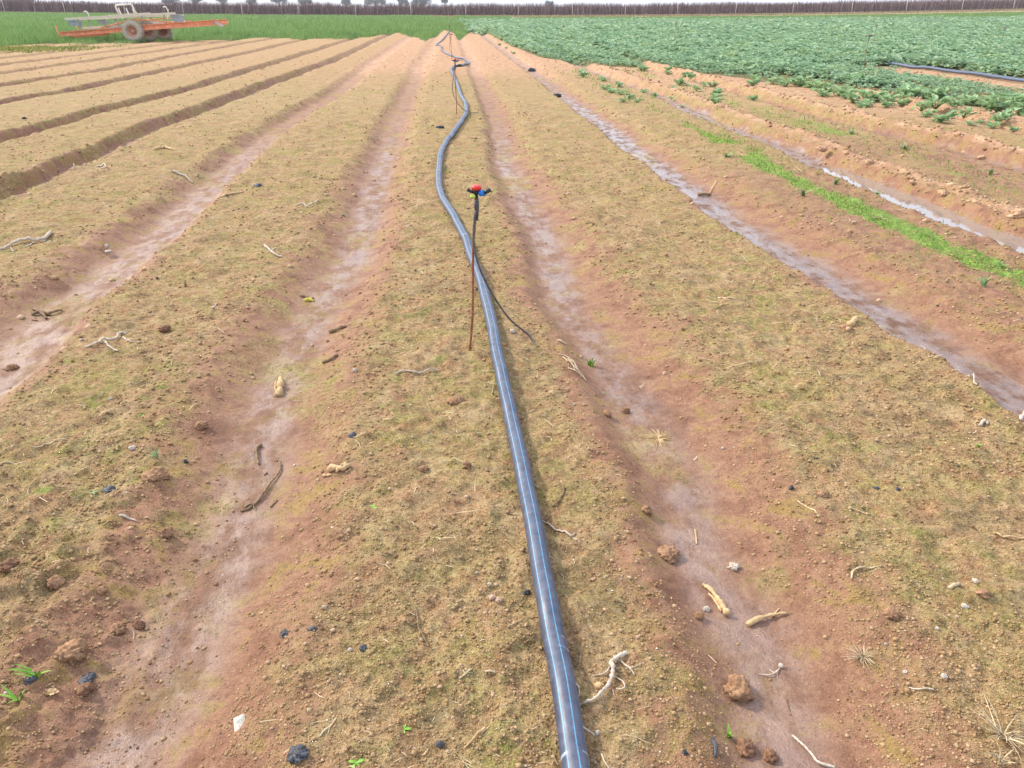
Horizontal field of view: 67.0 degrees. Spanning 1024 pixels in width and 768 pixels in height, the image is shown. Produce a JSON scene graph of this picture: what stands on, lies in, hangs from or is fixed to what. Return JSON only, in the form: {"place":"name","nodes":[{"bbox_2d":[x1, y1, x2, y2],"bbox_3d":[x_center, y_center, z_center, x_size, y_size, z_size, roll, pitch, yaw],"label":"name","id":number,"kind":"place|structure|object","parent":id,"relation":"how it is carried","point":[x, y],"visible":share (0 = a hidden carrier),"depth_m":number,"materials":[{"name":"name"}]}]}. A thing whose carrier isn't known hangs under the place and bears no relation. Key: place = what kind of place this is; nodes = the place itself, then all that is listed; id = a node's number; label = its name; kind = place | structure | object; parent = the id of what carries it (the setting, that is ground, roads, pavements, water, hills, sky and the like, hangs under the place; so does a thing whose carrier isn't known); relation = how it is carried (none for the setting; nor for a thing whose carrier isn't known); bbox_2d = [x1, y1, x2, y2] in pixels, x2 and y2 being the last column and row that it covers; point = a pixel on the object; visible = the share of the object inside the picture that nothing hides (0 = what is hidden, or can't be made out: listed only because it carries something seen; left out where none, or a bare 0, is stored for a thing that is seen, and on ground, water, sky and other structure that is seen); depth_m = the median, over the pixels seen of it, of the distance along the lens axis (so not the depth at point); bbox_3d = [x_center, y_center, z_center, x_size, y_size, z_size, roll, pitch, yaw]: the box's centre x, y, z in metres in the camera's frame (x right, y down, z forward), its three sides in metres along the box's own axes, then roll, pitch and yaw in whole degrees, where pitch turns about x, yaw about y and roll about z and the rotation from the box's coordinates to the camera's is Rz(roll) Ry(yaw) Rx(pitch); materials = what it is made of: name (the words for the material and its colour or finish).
{"place":"outdoors","nodes":[
{"label":"outdoors","id":0,"kind":"place"},
{"bbox_2d":[0,0,1000,8],"label":"sky","id":1,"kind":"structure","parent":0,"point":[502,2],"materials":[{"name":"white"}]},
{"bbox_2d":[0,1,1023,767],"bbox_3d":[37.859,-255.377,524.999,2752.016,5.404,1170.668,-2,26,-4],"label":"ground","id":2,"kind":"structure","parent":0,"point":[560,271],"depth_m":3.56,"materials":[{"name":"soil"}]},
{"bbox_2d":[0,556,20,572],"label":"soil clod","id":3,"kind":"object","parent":2,"relation":"on","point":[8,565],"visible":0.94,"depth_m":2.42,"materials":[{"name":"soil"}]},
{"bbox_2d":[0,684,24,703],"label":"grass tuft","id":4,"kind":"object","parent":2,"relation":"on","point":[11,695],"visible":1,"depth_m":2.02,"materials":[{"name":"green plant"}]},
{"bbox_2d":[5,364,19,370],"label":"soil clod","id":5,"kind":"object","parent":2,"relation":"on","point":[10,367],"visible":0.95,"depth_m":4.05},
{"bbox_2d":[0,230,51,251],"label":"bleached branch","id":6,"kind":"object","parent":2,"relation":"on","point":[47,235],"visible":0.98,"depth_m":5.88,"materials":[{"name":"wood"}]},
{"bbox_2d":[23,675,37,684],"bbox_3d":[-1.292,0.794,2.077,0.040,0.021,0.030,-21,33,-36],"label":"plastic scrap","id":7,"kind":"object","parent":2,"relation":"on","point":[29,680],"visible":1,"depth_m":2.07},
{"bbox_2d":[10,664,51,677],"bbox_3d":[-1.290,0.773,2.071,0.110,0.050,0.054,-2,26,-4],"label":"grass tuft","id":8,"kind":"object","parent":2,"relation":"on","point":[29,670],"visible":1,"depth_m":2.08,"materials":[{"name":"green plant"}]},
{"bbox_2d":[31,308,62,320],"bbox_3d":[-2.905,-0.430,4.770,0.182,0.039,0.190,-2,26,-4],"label":"broken stick","id":9,"kind":"object","parent":2,"relation":"on","point":[44,313],"visible":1,"depth_m":4.78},
{"bbox_2d":[46,574,65,589],"bbox_3d":[-1.413,0.612,2.393,0.062,0.046,0.060,-13,29,-24],"label":"soil clod","id":10,"kind":"object","parent":2,"relation":"on","point":[56,581],"visible":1,"depth_m":2.38,"materials":[{"name":"soil"}]},
{"bbox_2d":[0,45,129,53],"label":"weeds","id":11,"kind":"object","parent":2,"relation":"on","point":[35,48],"visible":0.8,"depth_m":34.76,"materials":[{"name":"plant"}]},
{"bbox_2d":[53,638,88,662],"bbox_3d":[-1.238,0.754,2.174,0.087,0.055,0.082,-2,26,-5],"label":"soil clod","id":12,"kind":"object","parent":2,"relation":"on","point":[72,650],"visible":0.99,"depth_m":2.16,"materials":[{"name":"soil"}]},
{"bbox_2d":[76,682,95,696],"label":"soil clod","id":13,"kind":"object","parent":2,"relation":"on","point":[84,689],"visible":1,"depth_m":2.08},
{"bbox_2d":[77,672,96,683],"bbox_3d":[-1.166,0.811,2.123,0.046,0.015,0.048,-1,26,-2],"label":"plastic scrap","id":14,"kind":"object","parent":2,"relation":"on","point":[89,676],"visible":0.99,"depth_m":2.12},
{"bbox_2d":[96,585,107,595],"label":"soil clod","id":15,"kind":"object","parent":2,"relation":"on","point":[101,590],"visible":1,"depth_m":2.38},
{"bbox_2d":[100,485,115,492],"bbox_3d":[-1.484,0.391,2.856,0.056,0.016,0.052,13,29,25],"label":"plastic scrap","id":16,"kind":"object","parent":2,"relation":"on","point":[108,488],"visible":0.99,"depth_m":2.85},
{"bbox_2d":[85,331,134,350],"bbox_3d":[-2.091,-0.237,4.119,0.200,0.053,0.275,6,26,12],"label":"branching root","id":17,"kind":"object","parent":2,"relation":"on","point":[112,338],"visible":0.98,"depth_m":4.10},
{"bbox_2d":[108,622,126,634],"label":"soil clod","id":18,"kind":"object","parent":2,"relation":"on","point":[118,628],"visible":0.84,"depth_m":2.29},
{"bbox_2d":[132,620,145,629],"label":"soil clod","id":19,"kind":"object","parent":2,"relation":"on","point":[138,624],"visible":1,"depth_m":2.32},
{"bbox_2d":[55,3,228,41],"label":"farm trailer","id":20,"kind":"object","parent":2,"relation":"on","point":[148,29],"visible":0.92,"depth_m":42.56,"materials":[{"name":"orange paint"}]},
{"bbox_2d":[140,466,169,481],"bbox_3d":[-1.348,0.346,2.931,0.104,0.060,0.098,-2,26,-4],"label":"soil clod","id":21,"kind":"object","parent":2,"relation":"on","point":[157,473],"visible":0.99,"depth_m":2.92,"materials":[{"name":"soil"}]},
{"bbox_2d":[158,324,170,331],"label":"soil clod","id":22,"kind":"object","parent":2,"relation":"on","point":[164,328],"visible":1,"depth_m":4.28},
{"bbox_2d":[160,526,172,538],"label":"soil clod","id":23,"kind":"object","parent":2,"relation":"on","point":[167,532],"visible":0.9,"depth_m":2.65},
{"bbox_2d":[194,420,207,429],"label":"soil clod","id":24,"kind":"object","parent":2,"relation":"on","point":[200,425],"visible":1,"depth_m":3.33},
{"bbox_2d":[233,714,244,731],"bbox_3d":[-0.692,0.863,1.964,0.028,0.012,0.055,-10,27,-19],"label":"paper flake","id":25,"kind":"object","parent":2,"relation":"on","point":[239,720],"visible":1,"depth_m":1.97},
{"bbox_2d":[254,443,262,464],"bbox_3d":[-1.062,0.290,3.225,0.032,0.021,0.162,-5,26,-10],"label":"short root","id":26,"kind":"object","parent":2,"relation":"on","point":[256,450],"visible":1,"depth_m":3.23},
{"bbox_2d":[240,457,280,511],"bbox_3d":[-0.962,0.385,3.046,0.126,0.022,0.385,-2,26,-4],"label":"curved root","id":27,"kind":"object","parent":2,"relation":"on","point":[259,498],"visible":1,"depth_m":2.94,"materials":[{"name":"wood"}]},
{"bbox_2d":[274,376,283,396],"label":"gnarled stalk","id":28,"kind":"object","parent":2,"relation":"on","point":[279,384],"visible":1,"depth_m":3.79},
{"bbox_2d":[286,744,309,765],"bbox_3d":[-0.505,0.876,1.827,0.055,0.027,0.062,-2,26,-4],"label":"stone","id":29,"kind":"object","parent":2,"relation":"on","point":[298,753],"visible":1,"depth_m":1.82,"materials":[{"name":"stone"}]},
{"bbox_2d":[322,462,350,476],"bbox_3d":[-0.681,0.333,3.010,0.114,0.053,0.053,-2,26,-4],"label":"broken root","id":30,"kind":"object","parent":2,"relation":"on","point":[334,467],"visible":1,"depth_m":3.00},
{"bbox_2d":[363,0,385,5],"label":"tree","id":31,"kind":"object","parent":2,"relation":"on","point":[369,2],"visible":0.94,"depth_m":548.03,"materials":[{"name":"grey plant"}]},
{"bbox_2d":[394,368,438,373],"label":"twig","id":32,"kind":"object","parent":2,"relation":"on","point":[399,371],"visible":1,"depth_m":3.77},
{"bbox_2d":[407,608,428,646],"bbox_3d":[-0.280,0.703,2.225,0.049,0.019,0.160,-9,27,-17],"label":"twig","id":33,"kind":"object","parent":2,"relation":"on","point":[421,631],"visible":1,"depth_m":2.22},
{"bbox_2d":[410,0,431,5],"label":"tree","id":34,"kind":"object","parent":2,"relation":"on","point":[425,2],"visible":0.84,"depth_m":535.69,"materials":[{"name":"grey plant"}]},
{"bbox_2d":[446,395,464,404],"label":"soil clod","id":35,"kind":"object","parent":2,"relation":"on","point":[455,399],"visible":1,"depth_m":3.49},
{"bbox_2d":[464,725,490,747],"bbox_3d":[-0.085,0.856,1.889,0.011,0.025,0.085,22,33,37],"label":"twig","id":36,"kind":"object","parent":2,"relation":"on","point":[483,729],"visible":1,"depth_m":1.88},
{"bbox_2d":[466,185,534,350],"bbox_3d":[-0.045,-0.563,3.923,0.385,0.913,0.139,-13,29,-24],"label":"sprinkler","id":37,"kind":"object","parent":2,"relation":"on","point":[475,190],"visible":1,"depth_m":3.81,"materials":[{"name":"metal"}]},
{"bbox_2d":[0,65,1017,767],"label":"straw litter","id":38,"kind":"object","parent":2,"relation":"on","point":[474,485],"visible":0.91,"depth_m":3.10,"materials":[{"name":"plant"}]},
{"bbox_2d":[0,51,1022,388],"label":"crumbled clods","id":39,"kind":"object","parent":2,"relation":"on","point":[568,193],"visible":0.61,"depth_m":7.92,"materials":[{"name":"soil"}]},
{"bbox_2d":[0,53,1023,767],"bbox_3d":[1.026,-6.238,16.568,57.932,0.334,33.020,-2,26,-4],"label":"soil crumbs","id":40,"kind":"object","parent":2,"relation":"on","point":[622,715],"visible":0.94,"depth_m":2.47,"materials":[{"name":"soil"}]},
{"bbox_2d":[0,11,1023,45],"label":"field grass","id":41,"kind":"structure","parent":2,"relation":"on","point":[23,28],"depth_m":66.07,"materials":[{"name":"plant"}]},
{"bbox_2d":[3,109,1020,767],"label":"fine grit","id":42,"kind":"object","parent":2,"relation":"on","point":[581,509],"visible":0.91,"depth_m":2.66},
{"bbox_2d":[0,0,1023,15],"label":"bare orchard","id":43,"kind":"object","parent":2,"relation":"on","point":[189,7],"visible":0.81,"depth_m":186.92,"materials":[{"name":"plant"}]},
{"bbox_2d":[435,31,589,767],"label":"irrigation pipe","id":44,"kind":"object","parent":2,"relation":"on","point":[571,737],"visible":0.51,"depth_m":2.49,"materials":[{"name":"black plastic"}]},
{"bbox_2d":[452,59,477,114],"bbox_3d":[-0.735,-4.913,12.865,0.522,0.920,0.178,-17,31,-31],"label":"sprinkler","id":45,"kind":"object","parent":44,"relation":"attached to","point":[454,60],"visible":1,"depth_m":12.78,"materials":[{"name":"metal"}]},
{"bbox_2d":[543,521,580,543],"bbox_3d":[0.163,0.499,2.651,0.033,0.036,0.215,-23,34,-39],"label":"twig","id":46,"kind":"object","parent":2,"relation":"on","point":[566,532],"visible":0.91,"depth_m":2.63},
{"bbox_2d":[559,353,586,380],"bbox_3d":[0.293,-0.095,3.879,0.070,0.053,0.290,-7,27,-14],"label":"straw bundle","id":47,"kind":"object","parent":2,"relation":"on","point":[576,367],"visible":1,"depth_m":3.85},
{"bbox_2d":[580,651,641,705],"bbox_3d":[0.254,0.775,2.031,0.225,0.042,0.096,-23,34,-39],"label":"twisted root","id":48,"kind":"object","parent":2,"relation":"on","point":[612,665],"visible":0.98,"depth_m":2.05,"materials":[{"name":"wood"}]},
{"bbox_2d":[641,505,651,514],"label":"soil clod","id":49,"kind":"object","parent":2,"relation":"on","point":[646,509],"visible":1,"depth_m":2.79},
{"bbox_2d":[639,427,676,448],"bbox_3d":[0.642,0.227,3.355,0.156,0.027,0.173,-11,28,-21],"label":"root tuft","id":50,"kind":"object","parent":2,"relation":"on","point":[660,438],"visible":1,"depth_m":3.35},
{"bbox_2d":[657,545,679,563],"bbox_3d":[0.526,0.577,2.614,0.090,0.044,0.091,-3,26,-5],"label":"soil clod","id":51,"kind":"object","parent":2,"relation":"on","point":[669,554],"visible":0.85,"depth_m":2.60,"materials":[{"name":"soil"}]},
{"bbox_2d":[673,78,689,85],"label":"crop plant","id":52,"kind":"object","parent":2,"relation":"on","point":[680,80],"visible":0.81,"depth_m":17.92,"materials":[{"name":"green plant"}]},
{"bbox_2d":[694,611,703,619],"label":"soil clod","id":53,"kind":"object","parent":2,"relation":"on","point":[699,615],"visible":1,"depth_m":2.34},
{"bbox_2d":[711,737,717,757],"bbox_3d":[0.496,0.889,1.893,0.014,0.016,0.059,2,26,5],"label":"plastic strip","id":54,"kind":"object","parent":2,"relation":"on","point":[714,744],"visible":1,"depth_m":1.89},
{"bbox_2d":[702,583,730,615],"bbox_3d":[0.637,0.669,2.417,0.026,0.029,0.160,-6,26,-12],"label":"gnarled stalk","id":55,"kind":"object","parent":2,"relation":"on","point":[718,601],"visible":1,"depth_m":2.40,"materials":[{"name":"wood"}]},
{"bbox_2d":[727,562,739,570],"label":"stone","id":56,"kind":"object","parent":2,"relation":"on","point":[734,566],"visible":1,"depth_m":2.56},
{"bbox_2d":[723,673,755,702],"bbox_3d":[0.612,0.828,2.099,0.081,0.073,0.088,-6,26,-12],"label":"soil clod","id":57,"kind":"object","parent":2,"relation":"on","point":[737,688],"visible":0.97,"depth_m":2.07,"materials":[{"name":"soil"}]},
{"bbox_2d":[459,15,1023,98],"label":"leafy crop","id":58,"kind":"object","parent":2,"relation":"on","point":[834,48],"visible":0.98,"depth_m":32.62,"materials":[{"name":"green plant"}]},
{"bbox_2d":[735,736,756,757],"bbox_3d":[0.584,0.912,1.936,0.049,0.042,0.058,-3,26,-6],"label":"soil clod","id":59,"kind":"object","parent":2,"relation":"on","point":[746,748],"visible":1,"depth_m":1.92,"materials":[{"name":"soil"}]},
{"bbox_2d":[747,78,759,85],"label":"crop plant","id":60,"kind":"object","parent":2,"relation":"on","point":[754,82],"visible":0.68,"depth_m":17.57,"materials":[{"name":"green plant"}]},
{"bbox_2d":[746,608,787,626],"bbox_3d":[0.767,0.705,2.346,0.139,0.023,0.034,-8,27,-17],"label":"tan stick","id":61,"kind":"object","parent":2,"relation":"on","point":[753,620],"visible":1,"depth_m":2.33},
{"bbox_2d":[762,748,778,763],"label":"soil clod","id":62,"kind":"object","parent":2,"relation":"on","point":[770,756],"visible":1,"depth_m":1.91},
{"bbox_2d":[776,77,794,85],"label":"crop plant","id":63,"kind":"object","parent":2,"relation":"on","point":[788,81],"visible":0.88,"depth_m":17.69,"materials":[{"name":"green plant"}]},
{"bbox_2d":[563,59,1023,338],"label":"green film weeds","id":64,"kind":"object","parent":2,"relation":"on","point":[868,210],"visible":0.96,"depth_m":7.79,"materials":[{"name":"plant"}]},
{"bbox_2d":[792,75,812,86],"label":"crop plant","id":65,"kind":"object","parent":2,"relation":"on","point":[798,78],"visible":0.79,"depth_m":17.64,"materials":[{"name":"green plant"}]},
{"bbox_2d":[792,735,834,767],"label":"twig","id":66,"kind":"object","parent":2,"relation":"on","point":[813,756],"visible":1,"depth_m":1.90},
{"bbox_2d":[805,81,824,90],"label":"crop plant","id":67,"kind":"object","parent":2,"relation":"on","point":[816,86],"visible":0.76,"depth_m":16.90,"materials":[{"name":"green plant"}]},
{"bbox_2d":[816,490,829,497],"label":"soil clod","id":68,"kind":"object","parent":2,"relation":"on","point":[823,493],"visible":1,"depth_m":2.83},
{"bbox_2d":[815,89,830,96],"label":"crop plant","id":69,"kind":"object","parent":2,"relation":"on","point":[822,92],"visible":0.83,"depth_m":15.70,"materials":[{"name":"green plant"}]},
{"bbox_2d":[821,82,836,92],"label":"crop plant","id":70,"kind":"object","parent":2,"relation":"on","point":[827,85],"visible":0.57,"depth_m":16.44,"materials":[{"name":"green plant"}]},
{"bbox_2d":[827,85,854,95],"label":"crop plant","id":71,"kind":"object","parent":2,"relation":"on","point":[835,88],"visible":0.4,"depth_m":15.73,"materials":[{"name":"green plant"}]},
{"bbox_2d":[836,88,857,93],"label":"crop plant","id":72,"kind":"object","parent":2,"relation":"on","point":[850,90],"visible":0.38,"depth_m":15.39,"materials":[{"name":"green plant"}]},
{"bbox_2d":[846,316,858,330],"bbox_3d":[1.896,-0.330,4.343,0.051,0.057,0.233,17,31,31],"label":"broken root","id":73,"kind":"object","parent":2,"relation":"on","point":[853,321],"visible":0.91,"depth_m":4.37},
{"bbox_2d":[845,92,861,102],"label":"crop plant","id":74,"kind":"object","parent":2,"relation":"on","point":[852,96],"visible":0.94,"depth_m":14.55,"materials":[{"name":"green plant"}]},
{"bbox_2d":[844,73,864,81],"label":"crop plant","id":75,"kind":"object","parent":2,"relation":"on","point":[857,75],"visible":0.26,"depth_m":18.05,"materials":[{"name":"green plant"}]},
{"bbox_2d":[844,642,877,667],"bbox_3d":[0.966,0.748,2.152,0.092,0.034,0.095,15,30,28],"label":"root tuft","id":76,"kind":"object","parent":2,"relation":"on","point":[864,655],"visible":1,"depth_m":2.15,"materials":[{"name":"plant"}]},
{"bbox_2d":[850,566,875,578],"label":"twig","id":77,"kind":"object","parent":2,"relation":"on","point":[852,571],"visible":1,"depth_m":2.46,"materials":[{"name":"wood"}]},
{"bbox_2d":[854,89,884,100],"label":"crop plant","id":78,"kind":"object","parent":2,"relation":"on","point":[863,93],"visible":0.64,"depth_m":14.74,"materials":[{"name":"green plant"}]},
{"bbox_2d":[878,93,900,104],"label":"crop plant","id":79,"kind":"object","parent":2,"relation":"on","point":[887,97],"visible":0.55,"depth_m":14.22,"materials":[{"name":"green plant"}]},
{"bbox_2d":[881,605,900,620],"bbox_3d":[1.112,0.669,2.265,0.051,0.032,0.055,4,26,8],"label":"soil clod","id":80,"kind":"object","parent":2,"relation":"on","point":[892,612],"visible":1,"depth_m":2.25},
{"bbox_2d":[895,98,909,105],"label":"crop plant","id":81,"kind":"object","parent":2,"relation":"on","point":[903,101],"visible":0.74,"depth_m":14.80,"materials":[{"name":"green plant"}]},
{"bbox_2d":[890,83,920,96],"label":"crop plant","id":82,"kind":"object","parent":2,"relation":"on","point":[905,89],"visible":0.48,"depth_m":15.33,"materials":[{"name":"green plant"}]},
{"bbox_2d":[818,168,1023,252],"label":"puddle water","id":83,"kind":"structure","parent":2,"relation":"on","point":[930,210],"depth_m":7.23,"materials":[{"name":"brown liquid"}]},
{"bbox_2d":[910,101,934,111],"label":"crop plant","id":84,"kind":"object","parent":2,"relation":"on","point":[922,105],"visible":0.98,"depth_m":13.48,"materials":[{"name":"green plant"}]},
{"bbox_2d":[917,87,945,99],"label":"crop plant","id":85,"kind":"object","parent":2,"relation":"on","point":[928,92],"visible":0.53,"depth_m":15.10,"materials":[{"name":"green plant"}]},
{"bbox_2d":[924,94,951,108],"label":"crop plant","id":86,"kind":"object","parent":2,"relation":"on","point":[945,99],"visible":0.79,"depth_m":13.58,"materials":[{"name":"green plant"}]},
{"bbox_2d":[932,113,951,122],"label":"crop plant","id":87,"kind":"object","parent":2,"relation":"on","point":[946,118],"visible":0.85,"depth_m":11.95,"materials":[{"name":"green plant"}]},
{"bbox_2d":[930,85,957,96],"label":"crop plant","id":88,"kind":"object","parent":2,"relation":"on","point":[947,88],"visible":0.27,"depth_m":15.58,"materials":[{"name":"green plant"}]},
{"bbox_2d":[883,62,1023,82],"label":"irrigation pipe","id":89,"kind":"object","parent":2,"relation":"on","point":[1015,79],"visible":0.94,"depth_m":20.96,"materials":[{"name":"plastic"}]},
{"bbox_2d":[941,98,965,106],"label":"crop plant","id":90,"kind":"object","parent":2,"relation":"on","point":[954,102],"visible":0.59,"depth_m":13.88,"materials":[{"name":"green plant"}]},
{"bbox_2d":[957,107,977,117],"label":"crop plant","id":91,"kind":"object","parent":2,"relation":"on","point":[968,111],"visible":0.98,"depth_m":12.61,"materials":[{"name":"green plant"}]},
{"bbox_2d":[955,95,979,105],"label":"crop plant","id":92,"kind":"object","parent":2,"relation":"on","point":[967,99],"visible":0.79,"depth_m":14.25,"materials":[{"name":"green plant"}]},
{"bbox_2d":[971,276,991,286],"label":"weed seedling","id":93,"kind":"object","parent":2,"relation":"on","point":[985,282],"visible":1,"depth_m":4.93,"materials":[{"name":"green plant"}]},
{"bbox_2d":[975,588,990,599],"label":"soil clod","id":94,"kind":"object","parent":2,"relation":"on","point":[983,593],"visible":1,"depth_m":2.33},
{"bbox_2d":[973,95,1005,106],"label":"crop plant","id":95,"kind":"object","parent":2,"relation":"on","point":[985,97],"visible":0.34,"depth_m":13.92,"materials":[{"name":"green plant"}]},
{"bbox_2d":[975,97,1004,110],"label":"crop plant","id":96,"kind":"object","parent":2,"relation":"on","point":[989,103],"visible":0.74,"depth_m":13.35,"materials":[{"name":"green plant"}]},
{"bbox_2d":[984,120,1001,127],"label":"crop plant","id":97,"kind":"object","parent":2,"relation":"on","point":[993,125],"visible":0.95,"depth_m":11.50,"materials":[{"name":"green plant"}]},
{"bbox_2d":[968,695,1023,765],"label":"dry grass clump","id":98,"kind":"object","parent":2,"relation":"on","point":[997,731],"visible":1,"depth_m":1.90,"materials":[{"name":"plant"}]},
{"bbox_2d":[986,100,1011,111],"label":"crop plant","id":99,"kind":"object","parent":2,"relation":"on","point":[1000,108],"visible":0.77,"depth_m":13.22,"materials":[{"name":"green plant"}]},
{"bbox_2d":[989,112,1011,121],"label":"crop plant","id":100,"kind":"object","parent":2,"relation":"on","point":[999,115],"visible":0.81,"depth_m":12.11,"materials":[{"name":"green plant"}]},
{"bbox_2d":[987,743,1014,765],"bbox_3d":[1.139,0.873,1.811,0.067,0.045,0.042,-2,26,-4],"label":"dry grass clump","id":101,"kind":"object","parent":2,"relation":"on","point":[999,758],"visible":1,"depth_m":1.81,"materials":[{"name":"plant"}]},
{"bbox_2d":[1001,108,1015,119],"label":"crop plant","id":102,"kind":"object","parent":2,"relation":"on","point":[1008,110],"visible":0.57,"depth_m":12.28,"materials":[{"name":"green plant"}]},
{"bbox_2d":[1002,94,1023,104],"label":"crop plant","id":103,"kind":"object","parent":2,"relation":"on","point":[1019,98],"visible":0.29,"depth_m":13.83,"materials":[{"name":"green plant"}]},
{"bbox_2d":[1010,101,1023,115],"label":"crop plant","id":104,"kind":"object","parent":2,"relation":"on","point":[1018,107],"visible":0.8,"depth_m":12.91,"materials":[{"name":"green plant"}]},
{"bbox_2d":[1011,208,1023,217],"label":"soil clod","id":105,"kind":"object","parent":2,"relation":"on","point":[1018,212],"visible":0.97,"depth_m":6.47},
{"bbox_2d":[0,8,1023,16],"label":"dry verge grass","id":106,"kind":"structure","parent":0,"point":[838,12],"depth_m":178.84,"materials":[{"name":"plant"}]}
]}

